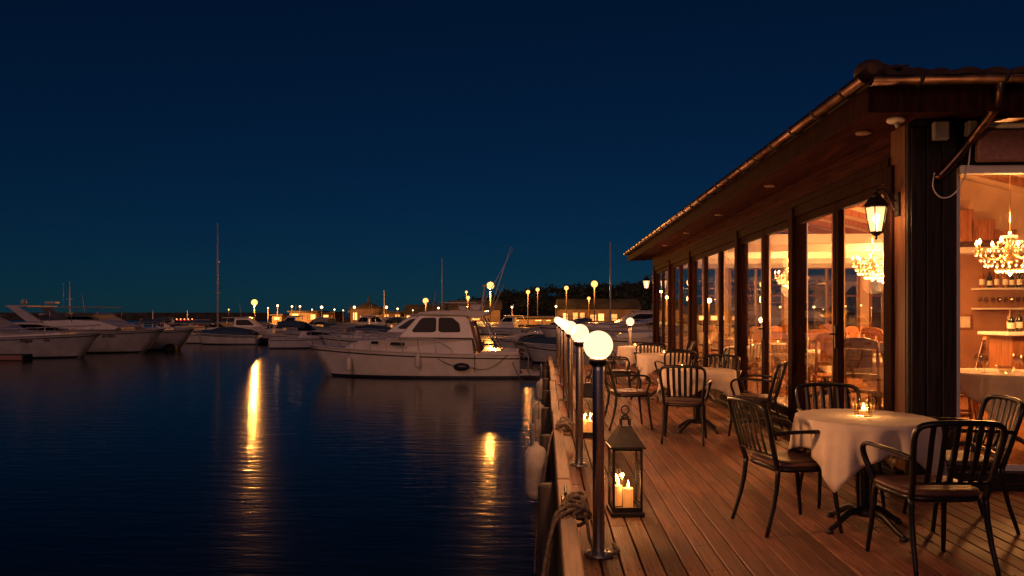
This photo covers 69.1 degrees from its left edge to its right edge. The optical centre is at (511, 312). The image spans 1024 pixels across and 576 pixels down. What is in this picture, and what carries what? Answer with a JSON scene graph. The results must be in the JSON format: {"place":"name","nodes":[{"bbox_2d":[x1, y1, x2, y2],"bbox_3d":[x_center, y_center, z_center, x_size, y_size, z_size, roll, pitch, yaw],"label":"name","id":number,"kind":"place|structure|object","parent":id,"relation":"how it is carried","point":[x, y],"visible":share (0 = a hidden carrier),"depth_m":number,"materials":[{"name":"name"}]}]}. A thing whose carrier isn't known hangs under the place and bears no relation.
{"place":"outdoors","nodes":[
{"label":"outdoors","id":0,"kind":"place"},
{"bbox_2d":[0,313,271,319],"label":"breakwater","id":1,"kind":"object","parent":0,"point":[144,316],"visible":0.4,"depth_m":302.68,"materials":[{"name":"black stone"}]},
{"bbox_2d":[287,311,329,322],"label":"quay building","id":2,"kind":"structure","parent":0,"point":[311,315],"depth_m":130.00,"materials":[{"name":"white"}]},
{"bbox_2d":[348,307,388,322],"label":"quay building","id":3,"kind":"structure","parent":0,"point":[359,311],"depth_m":128.00,"materials":[{"name":"white"}]},
{"bbox_2d":[402,305,449,316],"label":"quay building","id":4,"kind":"structure","parent":0,"point":[408,309],"depth_m":126.15,"materials":[{"name":"white"}]},
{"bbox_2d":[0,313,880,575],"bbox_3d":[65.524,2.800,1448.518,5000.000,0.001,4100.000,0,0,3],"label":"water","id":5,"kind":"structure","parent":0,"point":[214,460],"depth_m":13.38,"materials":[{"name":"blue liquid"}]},
{"bbox_2d":[0,354,32,360],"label":"floating box","id":6,"kind":"object","parent":5,"relation":"on","point":[13,357],"visible":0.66,"depth_m":43.58,"materials":[{"name":"rubber"}]},
{"bbox_2d":[0,317,101,358],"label":"motor boat","id":7,"kind":"object","parent":5,"relation":"on","point":[15,338],"visible":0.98,"depth_m":45.64,"materials":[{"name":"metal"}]},
{"bbox_2d":[5,283,164,352],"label":"motor boat","id":8,"kind":"object","parent":5,"relation":"on","point":[118,336],"visible":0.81,"depth_m":51.42,"materials":[{"name":"white plastic"}]},
{"bbox_2d":[39,297,194,350],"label":"motor boat","id":9,"kind":"object","parent":5,"relation":"on","point":[178,338],"visible":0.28,"depth_m":55.40,"materials":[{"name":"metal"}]},
{"bbox_2d":[140,319,202,328],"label":"motor boat","id":10,"kind":"object","parent":5,"relation":"on","point":[154,321],"visible":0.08,"depth_m":70.61,"materials":[{"name":"white plastic"}]},
{"bbox_2d":[161,223,263,343],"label":"sailing boat","id":11,"kind":"object","parent":5,"relation":"on","point":[193,338],"visible":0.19,"depth_m":68.67,"materials":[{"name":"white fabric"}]},
{"bbox_2d":[196,327,261,344],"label":"motor boat","id":12,"kind":"object","parent":5,"relation":"on","point":[230,336],"visible":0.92,"depth_m":65.34,"materials":[{"name":"white plastic"}]},
{"bbox_2d":[221,303,295,332],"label":"motor boat","id":13,"kind":"object","parent":5,"relation":"on","point":[248,322],"visible":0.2,"depth_m":74.47,"materials":[{"name":"metal"}]},
{"bbox_2d":[282,326,345,336],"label":"motor boat","id":14,"kind":"object","parent":5,"relation":"on","point":[293,333],"visible":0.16,"depth_m":67.86,"materials":[{"name":"white plastic"}]},
{"bbox_2d":[269,320,360,348],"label":"motor boat","id":15,"kind":"object","parent":5,"relation":"on","point":[303,340],"visible":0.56,"depth_m":58.19,"materials":[{"name":"white plastic"}]},
{"bbox_2d":[344,324,391,333],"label":"motor boat","id":16,"kind":"object","parent":5,"relation":"on","point":[375,328],"visible":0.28,"depth_m":77.87,"materials":[{"name":"blue plastic"}]},
{"bbox_2d":[317,289,483,348],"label":"motor boat","id":17,"kind":"object","parent":5,"relation":"on","point":[400,328],"visible":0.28,"depth_m":41.88,"materials":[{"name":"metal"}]},
{"bbox_2d":[308,247,539,378],"bbox_3d":[-4.012,0.201,33.083,10.434,6.098,3.280,0,0,1],"label":"motor cruiser","id":18,"kind":"object","parent":5,"relation":"on","point":[433,337],"visible":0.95,"depth_m":31.92,"materials":[{"name":"white plastic"}]},
{"bbox_2d":[412,317,435,331],"bbox_3d":[-3.777,0.519,31.993,1.036,0.638,0.148,0,0,1],"label":"window","id":19,"kind":"structure","parent":18,"relation":"in","point":[424,324],"depth_m":31.97,"materials":[{"name":"black glass"}]},
{"bbox_2d":[438,317,459,331],"bbox_3d":[-2.687,0.518,31.972,0.952,0.640,0.148,0,0,1],"label":"window","id":20,"kind":"structure","parent":18,"relation":"in","point":[444,324],"depth_m":31.95,"materials":[{"name":"black glass"}]},
{"bbox_2d":[479,310,529,334],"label":"motor boat","id":21,"kind":"object","parent":5,"relation":"on","point":[506,322],"visible":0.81,"depth_m":94.54,"materials":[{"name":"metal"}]},
{"bbox_2d":[489,321,582,347],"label":"motor boat","id":22,"kind":"object","parent":5,"relation":"on","point":[506,342],"visible":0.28,"depth_m":50.90,"materials":[{"name":"white plastic"}]},
{"bbox_2d":[511,335,567,358],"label":"motor boat","id":23,"kind":"object","parent":5,"relation":"on","point":[541,339],"visible":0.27,"depth_m":44.66,"materials":[{"name":"white plastic"}]},
{"bbox_2d":[524,332,588,363],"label":"motor boat","id":24,"kind":"object","parent":5,"relation":"on","point":[540,353],"visible":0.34,"depth_m":40.72,"materials":[{"name":"white plastic"}]},
{"bbox_2d":[552,303,652,322],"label":"motor boat","id":25,"kind":"object","parent":5,"relation":"on","point":[631,316],"visible":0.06,"depth_m":56.61,"materials":[{"name":"metal"}]},
{"bbox_2d":[537,280,780,337],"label":"motor boat","id":26,"kind":"object","parent":5,"relation":"on","point":[550,330],"visible":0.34,"depth_m":42.73,"materials":[{"name":"white plastic"}]},
{"bbox_2d":[570,275,855,363],"bbox_3d":[8.682,0.175,33.318,12.116,6.150,3.880,0,0,7],"label":"motor boat","id":27,"kind":"object","parent":5,"relation":"on","point":[612,342],"visible":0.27,"depth_m":32.48,"materials":[{"name":"white plastic"}]},
{"bbox_2d":[0,0,1023,312],"label":"sky","id":28,"kind":"structure","parent":0,"point":[341,153],"materials":[{"name":"blue"}]},
{"bbox_2d":[268,317,880,332],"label":"quay","id":29,"kind":"structure","parent":0,"point":[850,321],"depth_m":138.07,"materials":[{"name":"concrete"}]},
{"bbox_2d":[448,300,501,323],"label":"quay building","id":30,"kind":"structure","parent":29,"relation":"on","point":[496,315],"depth_m":122.62,"materials":[{"name":"white"}]},
{"bbox_2d":[516,316,561,324],"bbox_3d":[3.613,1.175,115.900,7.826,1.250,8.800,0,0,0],"label":"quay building","id":31,"kind":"structure","parent":29,"relation":"on","point":[536,320],"depth_m":112.00,"materials":[{"name":"white"}]},
{"bbox_2d":[555,299,641,321],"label":"quay building","id":32,"kind":"structure","parent":0,"point":[620,308],"depth_m":115.00,"materials":[{"name":"white"}]},
{"bbox_2d":[501,282,880,316],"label":"hill","id":33,"kind":"structure","parent":0,"point":[850,305],"depth_m":214.78,"materials":[{"name":"soil"}]},
{"bbox_2d":[444,278,780,313],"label":"hillside wood","id":34,"kind":"object","parent":33,"relation":"on","point":[528,302],"visible":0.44,"depth_m":227.88,"materials":[{"name":"green plant"}]},
{"bbox_2d":[553,363,1023,575],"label":"boardwalk","id":35,"kind":"structure","parent":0,"point":[706,544],"depth_m":5.20,"materials":[{"name":"brown wood"}]},
{"bbox_2d":[537,363,560,575],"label":"dock face","id":36,"kind":"object","parent":35,"relation":"attached to","point":[547,502],"visible":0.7,"depth_m":6.14},
{"bbox_2d":[530,393,540,444],"bbox_3d":[0.450,1.830,12.592,0.280,0.960,0.276,0,0,3],"label":"fender","id":37,"kind":"object","parent":36,"relation":"hanging from","point":[532,433],"visible":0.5,"depth_m":12.50,"materials":[{"name":"plastic"}]},
{"bbox_2d":[525,418,546,499],"bbox_3d":[0.270,1.650,8.396,0.250,0.920,0.246,0,0,3],"label":"fender","id":38,"kind":"object","parent":36,"relation":"hanging from","point":[535,456],"visible":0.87,"depth_m":8.29,"materials":[{"name":"plastic"}]},
{"bbox_2d":[550,381,558,423],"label":"edge beam","id":39,"kind":"structure","parent":36,"relation":"on","point":[553,400],"depth_m":11.08,"materials":[{"name":"brown wood"}]},
{"bbox_2d":[552,410,569,493],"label":"edge beam","id":40,"kind":"structure","parent":36,"relation":"on","point":[561,464],"depth_m":6.62,"materials":[{"name":"brown wood"}]},
{"bbox_2d":[534,416,572,573],"bbox_3d":[0.480,1.990,7.941,0.425,1.722,0.300,0,0,-21],"label":"mooring rope","id":41,"kind":"object","parent":40,"relation":"on","point":[566,425],"visible":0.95,"depth_m":7.93,"materials":[{"name":"brown fabric"}]},
{"bbox_2d":[557,479,583,575],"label":"edge beam","id":42,"kind":"structure","parent":36,"relation":"on","point":[571,558],"depth_m":4.08,"materials":[{"name":"brown wood"}]},
{"bbox_2d":[541,491,619,575],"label":"mooring rope","id":43,"kind":"object","parent":42,"relation":"on","point":[575,503],"visible":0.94,"depth_m":4.63,"materials":[{"name":"brown fabric"}]},
{"bbox_2d":[557,326,563,384],"bbox_3d":[0.993,0.778,14.971,0.176,1.343,0.176,0,0,22],"label":"globe lamp","id":44,"kind":"object","parent":35,"relation":"on","point":[561,352],"visible":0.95,"depth_m":14.94,"materials":[{"name":"metal"}]},
{"bbox_2d":[560,329,567,400],"bbox_3d":[0.877,0.778,12.345,0.176,1.343,0.176,0,0,-28],"label":"globe lamp","id":45,"kind":"object","parent":35,"relation":"on","point":[564,331],"visible":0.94,"depth_m":12.31,"materials":[{"name":"metal"}]},
{"bbox_2d":[566,333,574,424],"bbox_3d":[0.760,0.778,9.713,0.176,1.343,0.176,0,0,12],"label":"globe lamp","id":46,"kind":"object","parent":35,"relation":"on","point":[570,336],"visible":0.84,"depth_m":9.68,"materials":[{"name":"metal"}]},
{"bbox_2d":[570,341,587,466],"bbox_3d":[0.642,0.778,7.088,0.176,1.343,0.176,0,0,-38],"label":"globe lamp","id":47,"kind":"object","parent":35,"relation":"on","point":[579,462],"visible":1,"depth_m":7.06,"materials":[{"name":"metal"}]},
{"bbox_2d":[583,370,591,437],"bbox_3d":[0.895,1.058,8.719,0.278,0.783,0.278,0,0,9],"label":"candle lantern","id":48,"kind":"object","parent":35,"relation":"on","point":[587,425],"visible":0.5,"depth_m":8.65,"materials":[{"name":"black metal"}]},
{"bbox_2d":[585,357,611,558],"bbox_3d":[0.518,0.778,4.461,0.176,1.343,0.176,0,0,3],"label":"lamp post","id":49,"kind":"object","parent":35,"relation":"on","point":[597,550],"visible":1,"depth_m":4.43,"materials":[{"name":"metal"}]},
{"bbox_2d":[595,346,632,399],"bbox_3d":[1.731,1.011,12.660,0.621,0.884,0.610,0,0,8],"label":"slatted armchair","id":50,"kind":"object","parent":35,"relation":"on","point":[612,357],"visible":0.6,"depth_m":12.45,"materials":[{"name":"metal"}]},
{"bbox_2d":[605,405,645,516],"bbox_3d":[0.819,1.058,5.388,0.254,0.783,0.254,0,0,-1],"label":"candle lantern","id":51,"kind":"object","parent":35,"relation":"on","point":[623,437],"visible":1,"depth_m":5.32,"materials":[{"name":"black metal"}]},
{"bbox_2d":[604,361,652,430],"bbox_3d":[1.414,1.011,9.400,0.621,0.884,0.610,0,0,-5],"label":"slatted armchair","id":52,"kind":"object","parent":35,"relation":"on","point":[631,392],"visible":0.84,"depth_m":9.20,"materials":[{"name":"metal"}]},
{"bbox_2d":[630,373,651,383],"bbox_3d":[2.648,1.077,15.396,0.860,0.745,0.860,0,0,-17],"label":"pedestal table","id":53,"kind":"object","parent":35,"relation":"on","point":[632,379],"visible":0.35,"depth_m":15.27,"materials":[{"name":"metal"}]},
{"bbox_2d":[617,346,661,367],"bbox_3d":[2.653,0.915,15.393,0.941,0.433,0.936,0,0,3],"label":"tablecloth","id":54,"kind":"object","parent":53,"relation":"on","point":[627,351],"visible":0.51,"depth_m":15.02,"materials":[{"name":"fabric"}]},
{"bbox_2d":[645,390,670,398],"bbox_3d":[2.572,1.077,12.597,0.860,0.745,0.860,0,0,13],"label":"pedestal table","id":55,"kind":"object","parent":35,"relation":"on","point":[653,393],"visible":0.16,"depth_m":12.56,"materials":[{"name":"metal"}]},
{"bbox_2d":[636,353,691,380],"bbox_3d":[2.583,0.915,12.602,0.935,0.433,0.945,0,0,3],"label":"tablecloth","id":56,"kind":"object","parent":55,"relation":"on","point":[645,365],"visible":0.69,"depth_m":12.25,"materials":[{"name":"fabric"}]},
{"bbox_2d":[654,350,696,402],"bbox_3d":[2.585,1.011,11.692,0.610,0.884,0.621,0,0,-1],"label":"slatted armchair","id":57,"kind":"object","parent":35,"relation":"on","point":[679,351],"visible":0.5,"depth_m":11.44,"materials":[{"name":"metal"}]},
{"bbox_2d":[657,365,711,445],"bbox_3d":[1.936,1.011,8.383,0.610,0.884,0.621,0,0,17],"label":"slatted armchair","id":58,"kind":"object","parent":35,"relation":"on","point":[679,400],"visible":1,"depth_m":8.19,"materials":[{"name":"metal"}]},
{"bbox_2d":[677,390,718,433],"bbox_3d":[2.287,1.077,9.169,0.860,0.745,0.860,0,0,-13],"label":"pedestal table","id":59,"kind":"object","parent":35,"relation":"on","point":[696,419],"visible":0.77,"depth_m":9.13,"materials":[{"name":"metal"}]},
{"bbox_2d":[657,367,742,408],"bbox_3d":[2.290,0.915,9.156,0.938,0.433,0.952,0,0,3],"label":"tablecloth","id":60,"kind":"object","parent":59,"relation":"on","point":[721,378],"visible":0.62,"depth_m":8.80,"materials":[{"name":"fabric"}]},
{"bbox_2d":[700,354,741,417],"bbox_3d":[2.765,1.011,9.948,0.610,0.884,0.621,0,0,23],"label":"slatted armchair","id":61,"kind":"object","parent":35,"relation":"on","point":[739,371],"visible":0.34,"depth_m":10.18,"materials":[{"name":"metal"}]},
{"bbox_2d":[728,361,787,439],"bbox_3d":[2.928,1.011,8.810,0.621,0.884,0.610,0,0,31],"label":"slatted armchair","id":62,"kind":"object","parent":35,"relation":"on","point":[766,398],"visible":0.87,"depth_m":8.66,"materials":[{"name":"metal"}]},
{"bbox_2d":[727,396,842,537],"bbox_3d":[1.829,1.011,5.067,0.621,0.884,0.610,0,0,-11],"label":"slatted armchair","id":63,"kind":"object","parent":35,"relation":"on","point":[796,462],"visible":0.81,"depth_m":4.94,"materials":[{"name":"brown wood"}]},
{"bbox_2d":[623,59,1023,490],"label":"cafe building","id":64,"kind":"structure","parent":35,"relation":"on","point":[848,148],"depth_m":7.71,"materials":[{"name":"brown wood"}]},
{"bbox_2d":[655,269,661,345],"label":"glass door","id":65,"kind":"structure","parent":64,"relation":"in","point":[658,274],"depth_m":20.13,"materials":[{"name":"brown glass"}]},
{"bbox_2d":[659,266,667,351],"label":"glass door","id":66,"kind":"structure","parent":64,"relation":"in","point":[664,320],"depth_m":18.96,"materials":[{"name":"brown glass"}]},
{"bbox_2d":[671,262,679,352],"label":"glass door","id":67,"kind":"structure","parent":64,"relation":"in","point":[675,268],"depth_m":17.49,"materials":[{"name":"brown glass"}]},
{"bbox_2d":[676,259,687,352],"bbox_3d":[3.745,0.075,16.175,0.149,2.450,1.185,0,0,3],"label":"glass door","id":68,"kind":"structure","parent":64,"relation":"in","point":[684,262],"depth_m":16.70,"materials":[{"name":"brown wood"}]},
{"bbox_2d":[692,253,703,364],"bbox_3d":[3.683,0.075,14.804,0.149,2.450,1.220,0,0,3],"label":"glass door","id":69,"kind":"structure","parent":64,"relation":"in","point":[701,256],"depth_m":15.35,"materials":[{"name":"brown wood"}]},
{"bbox_2d":[683,268,717,335],"bbox_3d":[5.087,-0.310,20.611,1.194,1.908,0.100,0,0,3],"label":"window","id":70,"kind":"structure","parent":64,"relation":"in","point":[716,269],"depth_m":20.55,"materials":[{"name":"orange wood"}]},
{"bbox_2d":[704,247,718,366],"bbox_3d":[3.670,0.075,13.573,0.065,2.450,1.220,0,0,3],"label":"glass door","id":71,"kind":"structure","parent":64,"relation":"in","point":[714,251],"depth_m":14.12,"materials":[{"name":"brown wood"}]},
{"bbox_2d":[715,241,733,362],"bbox_3d":[3.572,0.075,12.346,0.149,2.450,1.220,0,0,3],"label":"glass door","id":72,"kind":"structure","parent":64,"relation":"in","point":[728,246],"depth_m":12.89,"materials":[{"name":"brown wood"}]},
{"bbox_2d":[740,230,762,403],"bbox_3d":[3.551,0.075,10.961,0.065,2.450,1.210,0,0,3],"label":"glass door","id":73,"kind":"structure","parent":64,"relation":"in","point":[758,235],"depth_m":11.50,"materials":[{"name":"brown wood"}]},
{"bbox_2d":[729,268,783,335],"bbox_3d":[6.735,-0.310,20.537,1.494,1.908,0.100,0,0,3],"label":"window","id":74,"kind":"structure","parent":64,"relation":"in","point":[782,269],"depth_m":20.50,"materials":[{"name":"orange wood"}]},
{"bbox_2d":[749,326,774,378],"bbox_3d":[4.952,0.800,14.659,0.440,1.052,0.537,0,0,2],"label":"wooden chair","id":75,"kind":"object","parent":64,"relation":"on","point":[756,337],"visible":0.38,"depth_m":14.87,"materials":[{"name":"orange wood"}]},
{"bbox_2d":[761,235,770,393],"bbox_3d":[3.812,0.055,11.181,0.070,2.450,0.340,0,0,3],"label":"window frame","id":76,"kind":"object","parent":64,"relation":"hanging from","point":[769,311],"visible":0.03,"depth_m":11.02,"materials":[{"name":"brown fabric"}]},
{"bbox_2d":[752,326,782,369],"bbox_3d":[5.385,0.800,15.747,0.440,1.052,0.537,0,0,-15],"label":"wooden chair","id":77,"kind":"object","parent":64,"relation":"on","point":[775,330],"visible":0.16,"depth_m":15.53,"materials":[{"name":"orange wood"}]},
{"bbox_2d":[758,221,787,416],"bbox_3d":[3.454,0.075,9.744,0.149,2.450,1.210,0,0,3],"label":"glass door","id":78,"kind":"structure","parent":64,"relation":"in","point":[783,409],"depth_m":10.28,"materials":[{"name":"brown wood"}]},
{"bbox_2d":[771,356,785,381],"bbox_3d":[4.928,0.952,13.791,0.860,0.745,0.860,0,0,-3],"label":"pedestal table","id":79,"kind":"object","parent":64,"relation":"on","point":[777,359],"visible":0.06,"depth_m":13.76,"materials":[{"name":"metal"}]},
{"bbox_2d":[749,343,787,366],"bbox_3d":[4.930,0.776,13.790,0.929,0.406,0.918,0,0,44],"label":"tablecloth","id":80,"kind":"object","parent":79,"relation":"on","point":[778,350],"visible":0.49,"depth_m":13.47,"materials":[{"name":"fabric"}]},
{"bbox_2d":[797,203,835,411],"bbox_3d":[3.434,0.075,8.368,0.065,2.450,1.200,0,0,3],"label":"glass door","id":81,"kind":"structure","parent":64,"relation":"in","point":[830,209],"depth_m":8.90,"materials":[{"name":"brown wood"}]},
{"bbox_2d":[809,370,828,398],"bbox_3d":[4.711,0.952,11.199,0.860,0.745,0.860,0,0,19],"label":"pedestal table","id":82,"kind":"object","parent":64,"relation":"on","point":[823,380],"visible":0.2,"depth_m":11.18,"materials":[{"name":"metal"}]},
{"bbox_2d":[808,349,831,379],"bbox_3d":[4.708,0.776,11.202,0.917,0.406,0.919,0,0,-34],"label":"tablecloth","id":83,"kind":"object","parent":82,"relation":"on","point":[811,361],"visible":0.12,"depth_m":10.88,"materials":[{"name":"fabric"}]},
{"bbox_2d":[808,329,831,394],"bbox_3d":[4.988,0.800,12.022,0.440,1.052,0.537,0,0,19],"label":"wooden chair","id":84,"kind":"object","parent":64,"relation":"on","point":[812,334],"visible":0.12,"depth_m":12.25,"materials":[{"name":"orange wood"}]},
{"bbox_2d":[812,333,847,404],"bbox_3d":[4.434,0.800,10.376,0.440,1.052,0.537,0,0,19],"label":"wooden chair","id":85,"kind":"object","parent":64,"relation":"on","point":[824,340],"visible":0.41,"depth_m":10.19,"materials":[{"name":"orange wood"}]},
{"bbox_2d":[808,268,859,334],"bbox_3d":[8.658,-0.310,20.450,1.744,1.908,0.100,0,0,3],"label":"window","id":86,"kind":"structure","parent":64,"relation":"in","point":[826,295],"depth_m":20.40,"materials":[{"name":"orange wood"}]},
{"bbox_2d":[832,210,844,408],"bbox_3d":[3.686,0.055,8.412,0.070,2.450,0.260,0,0,3],"label":"window frame","id":87,"kind":"object","parent":64,"relation":"hanging from","point":[844,303],"depth_m":8.29,"materials":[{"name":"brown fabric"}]},
{"bbox_2d":[829,184,883,408],"bbox_3d":[3.338,0.075,7.161,0.149,2.450,1.200,0,0,3],"label":"glass door","id":88,"kind":"structure","parent":64,"relation":"in","point":[860,198],"depth_m":7.69,"materials":[{"name":"brown wood"}]},
{"bbox_2d":[844,338,883,409],"bbox_3d":[3.961,0.800,8.401,0.440,1.052,0.537,0,0,36],"label":"wooden chair","id":89,"kind":"object","parent":64,"relation":"on","point":[859,357],"visible":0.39,"depth_m":8.19,"materials":[{"name":"orange wood"}]},
{"bbox_2d":[851,209,883,280],"bbox_3d":[5.101,-1.002,10.530,0.529,1.116,0.531,0,0,8],"label":"chandelier","id":90,"kind":"object","parent":64,"relation":"hanging from","point":[872,263],"visible":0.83,"depth_m":10.51,"materials":[{"name":"gold metal"}]},
{"bbox_2d":[860,328,882,383],"bbox_3d":[6.820,0.800,13.808,0.537,1.052,0.440,0,0,-32],"label":"wooden chair","id":91,"kind":"object","parent":64,"relation":"on","point":[869,333],"visible":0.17,"depth_m":13.68,"materials":[{"name":"orange wood"}]},
{"bbox_2d":[867,394,883,410],"bbox_3d":[4.466,0.952,9.107,0.860,0.745,0.860,0,0,41],"label":"pedestal table","id":92,"kind":"object","parent":64,"relation":"on","point":[874,396],"visible":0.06,"depth_m":9.09,"materials":[{"name":"metal"}]},
{"bbox_2d":[831,358,883,396],"bbox_3d":[4.465,0.776,9.115,0.915,0.406,0.926,0,0,-25],"label":"tablecloth","id":93,"kind":"object","parent":92,"relation":"on","point":[871,382],"visible":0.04,"depth_m":8.68,"materials":[{"name":"fabric"}]},
{"bbox_2d":[869,271,883,334],"bbox_3d":[10.156,-0.310,20.382,0.744,1.908,0.100,0,0,3],"label":"window","id":94,"kind":"structure","parent":64,"relation":"in","point":[870,281],"depth_m":20.35,"materials":[{"name":"orange wood"}]},
{"bbox_2d":[863,187,899,239],"bbox_3d":[3.139,-0.845,6.335,0.297,0.450,0.194,0,0,3],"label":"wall lantern","id":95,"kind":"object","parent":64,"relation":"attached to","point":[876,200],"depth_m":6.31,"materials":[{"name":"black metal"}]},
{"bbox_2d":[932,121,949,140],"bbox_3d":[3.490,-1.480,6.074,0.120,0.150,0.110,0,0,11],"label":"loudspeaker","id":96,"kind":"object","parent":64,"relation":"attached to","point":[940,130],"visible":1,"depth_m":6.02,"materials":[{"name":"grey plastic"}]},
{"bbox_2d":[960,337,987,419],"bbox_3d":[5.172,0.800,8.602,0.537,1.052,0.440,0,0,36],"label":"wooden chair","id":97,"kind":"object","parent":64,"relation":"on","point":[984,346],"visible":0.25,"depth_m":8.34,"materials":[{"name":"orange wood"}]},
{"bbox_2d":[957,168,1023,470],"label":"window frame","id":98,"kind":"structure","parent":64,"relation":"in","point":[1009,467],"depth_m":6.21,"materials":[{"name":"brown wood"}]},
{"bbox_2d":[964,120,1023,161],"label":"roller awning","id":99,"kind":"object","parent":64,"relation":"attached to","point":[999,141],"visible":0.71,"depth_m":6.05,"materials":[{"name":"fabric"}]},
{"bbox_2d":[971,420,1023,451],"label":"pedestal table","id":100,"kind":"object","parent":64,"relation":"on","point":[1020,439],"visible":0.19,"depth_m":7.13,"materials":[{"name":"metal"}]},
{"bbox_2d":[960,368,1023,423],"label":"tablecloth","id":101,"kind":"object","parent":100,"relation":"on","point":[978,385],"visible":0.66,"depth_m":6.88,"materials":[{"name":"fabric"}]},
{"bbox_2d":[973,175,1023,275],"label":"chandelier","id":102,"kind":"object","parent":64,"relation":"hanging from","point":[1009,257],"visible":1,"depth_m":8.49,"materials":[{"name":"gold metal"}]},
{"bbox_2d":[978,331,1023,414],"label":"bar counter","id":103,"kind":"object","parent":64,"relation":"on","point":[1004,346],"visible":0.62,"depth_m":9.73,"materials":[{"name":"orange wood"}]},
{"bbox_2d":[795,382,885,507],"bbox_3d":[2.538,1.011,5.794,0.610,0.884,0.621,0,0,6],"label":"slatted armchair","id":104,"kind":"object","parent":35,"relation":"on","point":[830,396],"visible":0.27,"depth_m":6.04,"materials":[{"name":"metal"}]},
{"bbox_2d":[826,464,907,541],"bbox_3d":[2.375,1.077,5.008,0.860,0.745,0.860,0,0,-1],"label":"pedestal table","id":105,"kind":"object","parent":35,"relation":"on","point":[861,508],"visible":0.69,"depth_m":4.97,"materials":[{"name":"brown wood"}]},
{"bbox_2d":[788,409,947,492],"bbox_3d":[2.372,0.912,5.004,0.887,0.427,0.888,0,0,3],"label":"tablecloth","id":106,"kind":"object","parent":105,"relation":"on","point":[837,441],"visible":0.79,"depth_m":4.68,"materials":[{"name":"fabric"}]},
{"bbox_2d":[851,396,875,416],"bbox_3d":[2.376,0.635,5.028,0.151,0.126,0.151,0,0,12],"label":"candle glass","id":107,"kind":"object","parent":106,"relation":"on","point":[865,412],"visible":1,"depth_m":5.01,"materials":[{"name":"clear glass"}]},
{"bbox_2d":[860,420,1007,575],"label":"slatted armchair","id":108,"kind":"object","parent":35,"relation":"on","point":[912,488],"visible":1,"depth_m":4.04,"materials":[{"name":"metal"}]},
{"bbox_2d":[902,394,1023,534],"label":"slatted armchair","id":109,"kind":"object","parent":35,"relation":"on","point":[1018,416],"visible":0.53,"depth_m":4.93,"materials":[{"name":"metal"}]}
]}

